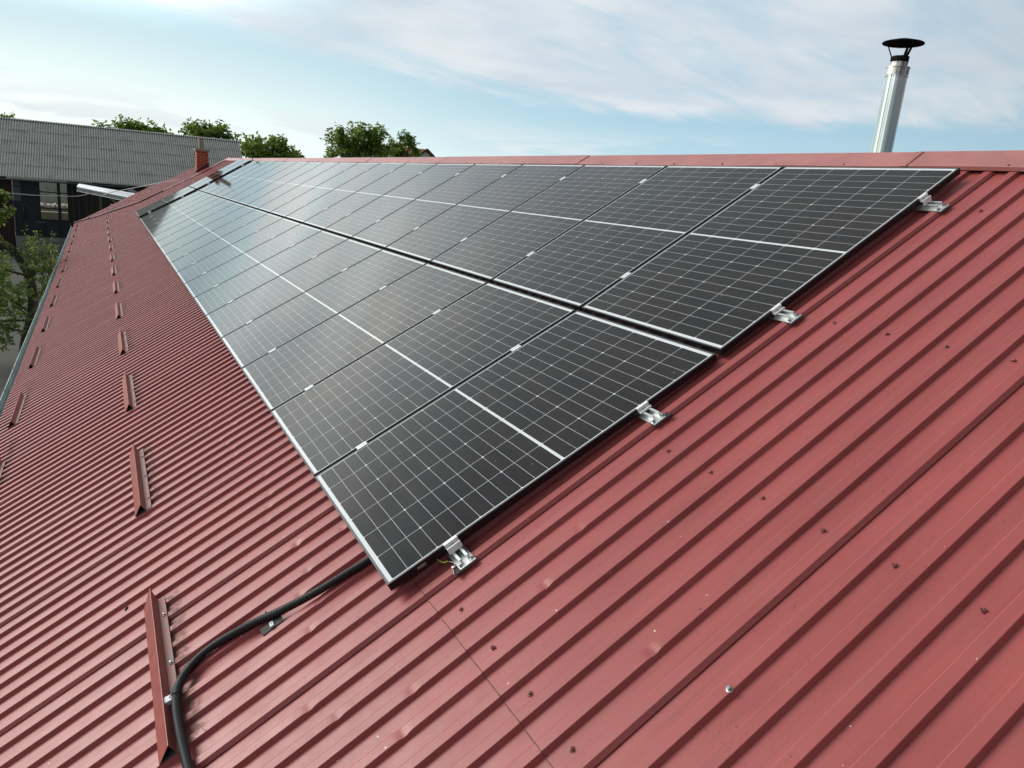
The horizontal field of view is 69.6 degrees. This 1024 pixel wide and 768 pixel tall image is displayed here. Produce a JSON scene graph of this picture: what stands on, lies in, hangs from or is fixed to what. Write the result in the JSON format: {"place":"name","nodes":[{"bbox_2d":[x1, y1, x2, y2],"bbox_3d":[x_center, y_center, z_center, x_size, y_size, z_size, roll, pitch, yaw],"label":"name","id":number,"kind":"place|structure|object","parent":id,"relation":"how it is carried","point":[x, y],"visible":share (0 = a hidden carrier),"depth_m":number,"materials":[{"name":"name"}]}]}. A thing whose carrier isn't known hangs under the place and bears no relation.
{"place":"outdoors","nodes":[
{"label":"outdoors","id":0,"kind":"place"},
{"bbox_2d":[0,232,60,397],"bbox_3d":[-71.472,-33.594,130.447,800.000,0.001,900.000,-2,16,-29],"label":"ground","id":1,"kind":"structure","parent":0,"point":[8,359],"depth_m":23.49,"materials":[{"name":"green plant"}]},
{"bbox_2d":[0,111,14,117],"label":"broadleaf tree","id":2,"kind":"object","parent":1,"relation":"on","point":[9,116],"visible":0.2,"depth_m":63.68,"materials":[{"name":"green plant"}]},
{"bbox_2d":[0,189,60,354],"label":"fruit tree","id":3,"kind":"object","parent":1,"relation":"on","point":[29,271],"visible":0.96,"depth_m":19.38,"materials":[{"name":"green plant"}]},
{"bbox_2d":[41,206,67,212],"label":"soil heap","id":4,"kind":"object","parent":1,"relation":"on","point":[55,210],"visible":0.08,"depth_m":55.30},
{"bbox_2d":[41,202,67,207],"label":"rubble","id":5,"kind":"object","parent":4,"relation":"on","point":[54,205],"visible":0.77,"depth_m":55.70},
{"bbox_2d":[92,119,113,127],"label":"broadleaf tree","id":6,"kind":"object","parent":1,"relation":"on","point":[103,125],"visible":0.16,"depth_m":67.03,"materials":[{"name":"green plant"}]},
{"bbox_2d":[74,167,210,223],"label":"adjoining shed","id":7,"kind":"structure","parent":1,"relation":"on","point":[145,194],"depth_m":28.48,"materials":[{"name":"red paint"}]},
{"bbox_2d":[3,180,177,196],"bbox_3d":[-17.849,-7.443,26.893,11.020,1.081,1.935,1,15,-15],"label":"overhead cable","id":8,"kind":"object","parent":7,"relation":"attached to","point":[93,193],"visible":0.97,"depth_m":27.92,"materials":[{"name":"grey rubber"}]},
{"bbox_2d":[194,138,209,172],"bbox_3d":[-11.390,-8.046,27.081,0.495,1.900,0.500,-2,16,-29],"label":"brick chimney","id":9,"kind":"object","parent":7,"relation":"on","point":[201,157],"visible":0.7,"depth_m":26.85,"materials":[{"name":"brick"}]},
{"bbox_2d":[111,114,173,133],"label":"broadleaf tree","id":10,"kind":"object","parent":1,"relation":"on","point":[137,125],"visible":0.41,"depth_m":68.02,"materials":[{"name":"green plant"}]},
{"bbox_2d":[178,117,242,142],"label":"broadleaf tree","id":11,"kind":"object","parent":1,"relation":"on","point":[204,130],"visible":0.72,"depth_m":70.97,"materials":[{"name":"green plant"}]},
{"bbox_2d":[239,130,304,157],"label":"broadleaf tree","id":12,"kind":"object","parent":1,"relation":"on","point":[272,147],"visible":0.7,"depth_m":62.67,"materials":[{"name":"green plant"}]},
{"bbox_2d":[320,121,400,157],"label":"walnut tree","id":13,"kind":"object","parent":1,"relation":"on","point":[364,141],"visible":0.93,"depth_m":58.39,"materials":[{"name":"green plant"}]},
{"bbox_2d":[387,129,421,156],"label":"broadleaf tree","id":14,"kind":"object","parent":1,"relation":"on","point":[410,142],"visible":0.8,"depth_m":63.47,"materials":[{"name":"green plant"}]},
{"bbox_2d":[0,150,1023,767],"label":"metal roofed hall","id":15,"kind":"structure","parent":1,"relation":"on","point":[802,536],"depth_m":2.73,"materials":[{"name":"red paint"}]},
{"bbox_2d":[0,459,5,477],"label":"snow guard","id":16,"kind":"object","parent":15,"relation":"on","point":[2,464],"visible":1,"depth_m":6.30,"materials":[{"name":"red paint"}]},
{"bbox_2d":[8,392,26,427],"bbox_3d":[-5.228,0.249,7.779,0.106,0.048,1.120,-34,28,-16],"label":"snow guard","id":17,"kind":"object","parent":15,"relation":"on","point":[16,414],"visible":1,"depth_m":7.69,"materials":[{"name":"red paint"}]},
{"bbox_2d":[28,345,41,368],"bbox_3d":[-6.373,-0.374,9.829,0.106,0.048,1.120,-34,28,-16],"label":"snow guard","id":18,"kind":"object","parent":15,"relation":"on","point":[35,356],"visible":1,"depth_m":9.75,"materials":[{"name":"red paint"}]},
{"bbox_2d":[0,226,72,416],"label":"gutter","id":19,"kind":"object","parent":15,"relation":"attached to","point":[10,381],"visible":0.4,"depth_m":11.53,"materials":[{"name":"metal"}]},
{"bbox_2d":[41,316,50,331],"bbox_3d":[-7.476,-0.975,11.804,0.106,0.048,1.120,-34,28,-16],"label":"snow guard","id":20,"kind":"object","parent":15,"relation":"on","point":[46,324],"visible":1,"depth_m":11.73,"materials":[{"name":"red paint"}]},
{"bbox_2d":[50,294,57,306],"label":"snow guard","id":21,"kind":"object","parent":15,"relation":"on","point":[53,301],"visible":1,"depth_m":13.65,"materials":[{"name":"red paint"}]},
{"bbox_2d":[56,278,62,287],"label":"snow guard","id":22,"kind":"object","parent":15,"relation":"on","point":[59,283],"visible":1,"depth_m":15.59,"materials":[{"name":"red paint"}]},
{"bbox_2d":[110,253,114,261],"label":"snow guard","id":23,"kind":"object","parent":15,"relation":"on","point":[112,257],"visible":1,"depth_m":15.64,"materials":[{"name":"red paint"}]},
{"bbox_2d":[111,265,116,275],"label":"snow guard","id":24,"kind":"object","parent":15,"relation":"on","point":[113,270],"visible":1,"depth_m":13.82,"materials":[{"name":"red paint"}]},
{"bbox_2d":[113,280,119,293],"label":"snow guard","id":25,"kind":"object","parent":15,"relation":"on","point":[116,289],"visible":1,"depth_m":12.01,"materials":[{"name":"red paint"}]},
{"bbox_2d":[115,301,122,319],"bbox_3d":[-5.488,-1.041,10.263,0.106,0.049,1.120,-34,28,-16],"label":"snow guard","id":26,"kind":"object","parent":15,"relation":"on","point":[118,311],"visible":1,"depth_m":10.18,"materials":[{"name":"red paint"}]},
{"bbox_2d":[118,330,128,355],"bbox_3d":[-4.484,-0.495,8.466,0.106,0.048,1.120,-34,28,-16],"label":"snow guard","id":27,"kind":"object","parent":15,"relation":"on","point":[122,343],"visible":1,"depth_m":8.38,"materials":[{"name":"red paint"}]},
{"bbox_2d":[122,372,136,411],"bbox_3d":[-3.481,0.050,6.668,0.106,0.048,1.120,-34,28,-16],"label":"snow guard","id":28,"kind":"object","parent":15,"relation":"on","point":[129,393],"visible":1,"depth_m":6.58,"materials":[{"name":"red paint"}]},
{"bbox_2d":[129,444,151,516],"bbox_3d":[-2.468,0.601,4.853,0.106,0.048,1.120,-34,28,-16],"label":"snow guard","id":29,"kind":"object","parent":15,"relation":"on","point":[141,494],"visible":1,"depth_m":4.76,"materials":[{"name":"red paint"}]},
{"bbox_2d":[144,589,177,765],"bbox_3d":[-1.465,1.145,3.054,0.106,0.048,1.120,-34,28,-16],"label":"snow guard","id":30,"kind":"object","parent":15,"relation":"on","point":[163,675],"visible":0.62,"depth_m":3.00,"materials":[{"name":"red paint"}]},
{"bbox_2d":[135,187,190,213],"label":"solar panel","id":31,"kind":"object","parent":15,"relation":"on","point":[162,200],"visible":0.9,"depth_m":22.16,"materials":[{"name":"black glass"}]},
{"bbox_2d":[137,188,195,217],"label":"solar panel","id":32,"kind":"object","parent":15,"relation":"on","point":[160,205],"visible":0.99,"depth_m":21.02,"materials":[{"name":"black glass"}]},
{"bbox_2d":[140,190,200,220],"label":"solar panel","id":33,"kind":"object","parent":15,"relation":"on","point":[169,205],"visible":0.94,"depth_m":20.07,"materials":[{"name":"black glass"}]},
{"bbox_2d":[164,691,183,704],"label":"cable tie block","id":34,"kind":"structure","parent":15,"relation":"attached to","point":[167,700],"depth_m":2.81,"materials":[{"name":"white plastic"}]},
{"bbox_2d":[142,192,206,223],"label":"solar panel","id":35,"kind":"object","parent":15,"relation":"on","point":[170,209],"visible":0.89,"depth_m":19.09,"materials":[{"name":"black glass"}]},
{"bbox_2d":[144,194,212,228],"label":"solar panel","id":36,"kind":"object","parent":15,"relation":"on","point":[175,211],"visible":0.89,"depth_m":18.12,"materials":[{"name":"black glass"}]},
{"bbox_2d":[147,196,219,231],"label":"solar panel","id":37,"kind":"object","parent":15,"relation":"on","point":[181,213],"visible":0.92,"depth_m":17.14,"materials":[{"name":"black glass"}]},
{"bbox_2d":[149,198,225,236],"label":"solar panel","id":38,"kind":"object","parent":15,"relation":"on","point":[179,220],"visible":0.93,"depth_m":16.17,"materials":[{"name":"black glass"}]},
{"bbox_2d":[153,200,234,241],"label":"solar panel","id":39,"kind":"object","parent":15,"relation":"on","point":[192,220],"visible":0.94,"depth_m":15.19,"materials":[{"name":"black glass"}]},
{"bbox_2d":[140,161,250,217],"bbox_3d":[-8.991,-5.549,21.015,2.978,1.854,0.050,-2,16,-29],"label":"support rail","id":40,"kind":"object","parent":15,"relation":"on","point":[196,189],"visible":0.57,"depth_m":21.01,"materials":[{"name":"silver metal"}]},
{"bbox_2d":[156,203,244,247],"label":"solar panel","id":41,"kind":"object","parent":15,"relation":"on","point":[197,225],"visible":0.94,"depth_m":14.22,"materials":[{"name":"black glass"}]},
{"bbox_2d":[160,206,254,254],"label":"solar panel","id":42,"kind":"object","parent":15,"relation":"on","point":[197,233],"visible":0.92,"depth_m":13.24,"materials":[{"name":"black glass"}]},
{"bbox_2d":[189,160,242,187],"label":"solar panel","id":43,"kind":"object","parent":15,"relation":"on","point":[213,174],"visible":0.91,"depth_m":22.64,"materials":[{"name":"black glass"}]},
{"bbox_2d":[165,209,267,262],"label":"solar panel","id":44,"kind":"object","parent":15,"relation":"on","point":[213,235],"visible":0.93,"depth_m":12.26,"materials":[{"name":"black glass"}]},
{"bbox_2d":[193,160,250,188],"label":"solar panel","id":45,"kind":"object","parent":15,"relation":"on","point":[223,173],"visible":0.97,"depth_m":21.47,"materials":[{"name":"black glass"}]},
{"bbox_2d":[170,213,281,272],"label":"solar panel","id":46,"kind":"object","parent":15,"relation":"on","point":[219,244],"visible":0.94,"depth_m":11.29,"materials":[{"name":"black glass"}]},
{"bbox_2d":[199,161,258,191],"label":"solar panel","id":47,"kind":"object","parent":15,"relation":"on","point":[221,179],"visible":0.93,"depth_m":20.51,"materials":[{"name":"black glass"}]},
{"bbox_2d":[203,161,266,193],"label":"solar panel","id":48,"kind":"object","parent":15,"relation":"on","point":[231,178],"visible":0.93,"depth_m":19.56,"materials":[{"name":"black glass"}]},
{"bbox_2d":[177,218,300,283],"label":"solar panel","id":49,"kind":"object","parent":15,"relation":"on","point":[229,253],"visible":0.93,"depth_m":10.31,"materials":[{"name":"black glass"}]},
{"bbox_2d":[209,161,276,195],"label":"solar panel","id":50,"kind":"object","parent":15,"relation":"on","point":[240,178],"visible":0.89,"depth_m":18.58,"materials":[{"name":"black glass"}]},
{"bbox_2d":[215,161,284,197],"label":"solar panel","id":51,"kind":"object","parent":15,"relation":"on","point":[248,179],"visible":0.89,"depth_m":17.61,"materials":[{"name":"black glass"}]},
{"bbox_2d":[184,224,321,297],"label":"solar panel","id":52,"kind":"object","parent":15,"relation":"on","point":[234,267],"visible":0.93,"depth_m":9.33,"materials":[{"name":"black glass"}]},
{"bbox_2d":[222,162,295,199],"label":"solar panel","id":53,"kind":"object","parent":15,"relation":"on","point":[253,182],"visible":0.92,"depth_m":16.65,"materials":[{"name":"black glass"}]},
{"bbox_2d":[229,162,308,202],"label":"solar panel","id":54,"kind":"object","parent":15,"relation":"on","point":[264,183],"visible":0.92,"depth_m":15.71,"materials":[{"name":"black glass"}]},
{"bbox_2d":[194,230,348,315],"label":"solar panel","id":55,"kind":"object","parent":15,"relation":"on","point":[255,277],"visible":0.93,"depth_m":8.35,"materials":[{"name":"black glass"}]},
{"bbox_2d":[171,556,371,767],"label":"conduit","id":56,"kind":"object","parent":15,"relation":"on","point":[180,734],"visible":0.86,"depth_m":3.00,"materials":[{"name":"black plastic"}]},
{"bbox_2d":[260,611,283,635],"bbox_3d":[-0.992,0.958,3.002,0.098,0.034,0.109,-34,28,-16],"label":"cable clip","id":57,"kind":"object","parent":15,"relation":"attached to","point":[270,625],"visible":0.95,"depth_m":2.98,"materials":[{"name":"grey metal"}]},
{"bbox_2d":[237,162,323,205],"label":"solar panel","id":58,"kind":"object","parent":15,"relation":"on","point":[272,186],"visible":0.91,"depth_m":14.72,"materials":[{"name":"black glass"}]},
{"bbox_2d":[247,162,339,209],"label":"solar panel","id":59,"kind":"object","parent":15,"relation":"on","point":[288,186],"visible":0.92,"depth_m":13.71,"materials":[{"name":"black glass"}]},
{"bbox_2d":[206,239,382,337],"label":"solar panel","id":60,"kind":"object","parent":15,"relation":"on","point":[243,310],"visible":0.92,"depth_m":7.37,"materials":[{"name":"black glass"}]},
{"bbox_2d":[258,162,356,213],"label":"solar panel","id":61,"kind":"object","parent":15,"relation":"on","point":[303,188],"visible":0.96,"depth_m":12.76,"materials":[{"name":"black glass"}]},
{"bbox_2d":[221,249,426,368],"bbox_3d":[-1.673,-0.704,6.452,1.722,0.033,1.134,-33,28,-17],"label":"solar panel","id":62,"kind":"object","parent":15,"relation":"on","point":[276,328],"visible":0.93,"depth_m":6.38,"materials":[{"name":"black glass"}]},
{"bbox_2d":[270,163,379,217],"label":"solar panel","id":63,"kind":"object","parent":15,"relation":"on","point":[317,192],"visible":0.92,"depth_m":11.77,"materials":[{"name":"black glass"}]},
{"bbox_2d":[286,163,405,223],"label":"solar panel","id":64,"kind":"object","parent":15,"relation":"on","point":[338,194],"visible":0.93,"depth_m":10.80,"materials":[{"name":"black glass"}]},
{"bbox_2d":[356,441,367,449],"bbox_3d":[-0.780,0.329,3.845,0.060,0.023,0.037,-33,28,-17],"label":"clamp","id":65,"kind":"object","parent":15,"relation":"attached to","point":[361,445],"visible":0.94,"depth_m":3.84,"materials":[{"name":"metal"}]},
{"bbox_2d":[242,263,486,411],"bbox_3d":[-1.129,-0.408,5.478,1.722,0.034,1.134,-33,28,-17],"label":"solar panel","id":66,"kind":"object","parent":15,"relation":"on","point":[289,370],"visible":0.92,"depth_m":5.40,"materials":[{"name":"black glass"}]},
{"bbox_2d":[303,163,437,230],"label":"solar panel","id":67,"kind":"object","parent":15,"relation":"on","point":[356,201],"visible":0.93,"depth_m":9.81,"materials":[{"name":"black glass"}]},
{"bbox_2d":[325,163,474,239],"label":"solar panel","id":68,"kind":"object","parent":15,"relation":"on","point":[351,225],"visible":0.93,"depth_m":8.84,"materials":[{"name":"black glass"}]},
{"bbox_2d":[271,282,575,476],"bbox_3d":[-0.585,-0.113,4.503,1.722,0.034,1.134,-33,28,-17],"label":"solar panel","id":69,"kind":"object","parent":15,"relation":"on","point":[331,420],"visible":0.92,"depth_m":4.41,"materials":[{"name":"black glass"}]},
{"bbox_2d":[352,164,522,249],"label":"solar panel","id":70,"kind":"object","parent":15,"relation":"on","point":[393,227],"visible":0.93,"depth_m":7.86,"materials":[{"name":"black glass"}]},
{"bbox_2d":[436,559,455,575],"bbox_3d":[-0.259,0.694,2.867,0.031,0.026,0.169,-6,18,-38],"label":"earth wire","id":71,"kind":"object","parent":15,"relation":"on","point":[453,566],"visible":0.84,"depth_m":2.84,"materials":[{"name":"metal"}]},
{"bbox_2d":[443,535,477,575],"bbox_3d":[-0.245,0.638,2.907,0.098,0.067,0.278,-34,28,-16],"label":"end clamp","id":72,"kind":"object","parent":15,"relation":"attached to","point":[461,556],"visible":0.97,"depth_m":2.87,"materials":[{"name":"metal"}]},
{"bbox_2d":[386,164,584,263],"bbox_3d":[-0.280,-1.647,6.943,1.722,0.033,1.134,-35,29,-16],"label":"solar panel","id":73,"kind":"object","parent":15,"relation":"on","point":[439,235],"visible":0.94,"depth_m":6.87,"materials":[{"name":"black glass"}]},
{"bbox_2d":[510,345,520,351],"bbox_3d":[0.024,-0.193,4.136,0.060,0.023,0.037,-33,28,-17],"label":"clamp","id":74,"kind":"object","parent":15,"relation":"attached to","point":[515,348],"visible":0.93,"depth_m":4.13,"materials":[{"name":"metal"}]},
{"bbox_2d":[315,310,716,590],"bbox_3d":[-0.042,0.182,3.529,1.722,0.033,1.134,-33,28,-17],"label":"solar panel","id":75,"kind":"object","parent":15,"relation":"on","point":[408,497],"visible":1,"depth_m":3.39,"materials":[{"name":"black glass"}]},
{"bbox_2d":[430,165,666,282],"bbox_3d":[0.264,-1.352,5.969,1.722,0.035,1.134,-35,29,-16],"label":"solar panel","id":76,"kind":"object","parent":15,"relation":"on","point":[499,246],"visible":0.93,"depth_m":5.89,"materials":[{"name":"black glass"}]},
{"bbox_2d":[620,272,630,278],"bbox_3d":[0.677,-0.635,4.366,0.060,0.023,0.037,-35,29,-16],"label":"clamp","id":77,"kind":"object","parent":15,"relation":"attached to","point":[625,275],"visible":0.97,"depth_m":4.36,"materials":[{"name":"metal"}]},
{"bbox_2d":[492,165,783,310],"bbox_3d":[0.808,-1.056,4.995,1.722,0.033,1.134,-35,29,-16],"label":"solar panel","id":78,"kind":"object","parent":15,"relation":"on","point":[586,261],"visible":0.91,"depth_m":4.90,"materials":[{"name":"black glass"}]},
{"bbox_2d":[635,401,671,426],"bbox_3d":[0.563,0.102,3.196,0.092,0.047,0.278,-34,28,-16],"label":"end clamp","id":79,"kind":"object","parent":15,"relation":"attached to","point":[650,415],"visible":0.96,"depth_m":3.14,"materials":[{"name":"metal"}]},
{"bbox_2d":[726,685,733,692],"bbox_3d":[0.580,0.812,1.968,0.021,0.012,0.021,-34,28,-16],"label":"bare screw","id":80,"kind":"object","parent":15,"relation":"on","point":[729,688],"visible":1,"depth_m":1.96,"materials":[{"name":"metal"}]},
{"bbox_2d":[581,166,960,355],"bbox_3d":[1.351,-0.761,4.021,1.722,0.033,1.134,-35,29,-16],"label":"solar panel","id":81,"kind":"object","parent":15,"relation":"on","point":[727,279],"visible":1,"depth_m":3.90,"materials":[{"name":"black glass"}]},
{"bbox_2d":[770,303,803,324],"bbox_3d":[1.215,-0.341,3.429,0.080,0.047,0.272,-34,28,-16],"label":"end clamp","id":82,"kind":"object","parent":15,"relation":"attached to","point":[780,312],"visible":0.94,"depth_m":3.37,"materials":[{"name":"metal"}]},
{"bbox_2d":[870,38,924,152],"bbox_3d":[2.422,-1.527,4.834,0.246,1.364,0.246,-2,16,-29],"label":"flue pipe","id":83,"kind":"object","parent":15,"relation":"on","point":[893,91],"visible":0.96,"depth_m":4.72,"materials":[{"name":"metal"}]},
{"bbox_2d":[914,193,950,212],"bbox_3d":[2.058,-0.922,3.723,0.080,0.068,0.272,-34,28,-16],"label":"end clamp","id":84,"kind":"object","parent":15,"relation":"attached to","point":[928,204],"visible":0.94,"depth_m":3.68,"materials":[{"name":"metal"}]},
{"bbox_2d":[14,211,67,231],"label":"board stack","id":85,"kind":"object","parent":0,"point":[48,215],"visible":0.07,"depth_m":54.32,"materials":[{"name":"wood"}]},
{"bbox_2d":[6,176,149,205],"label":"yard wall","id":86,"kind":"structure","parent":0,"point":[48,187],"depth_m":60.07,"materials":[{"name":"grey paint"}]},
{"bbox_2d":[77,184,134,209],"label":"lean to roof","id":87,"kind":"object","parent":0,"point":[117,195],"visible":0.45,"depth_m":40.38,"materials":[{"name":"metal"}]},
{"bbox_2d":[0,117,241,251],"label":"barn","id":88,"kind":"structure","parent":0,"point":[32,149],"depth_m":45.21,"materials":[{"name":"metal"}]},
{"bbox_2d":[340,147,434,157],"bbox_3d":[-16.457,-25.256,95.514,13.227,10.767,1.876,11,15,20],"label":"gabled house","id":89,"kind":"structure","parent":0,"point":[426,153],"depth_m":92.55,"materials":[{"name":"ceramic"}]},
{"bbox_2d":[0,0,1023,157],"label":"sky","id":90,"kind":"structure","parent":0,"point":[465,78],"materials":[{"name":"blue"}]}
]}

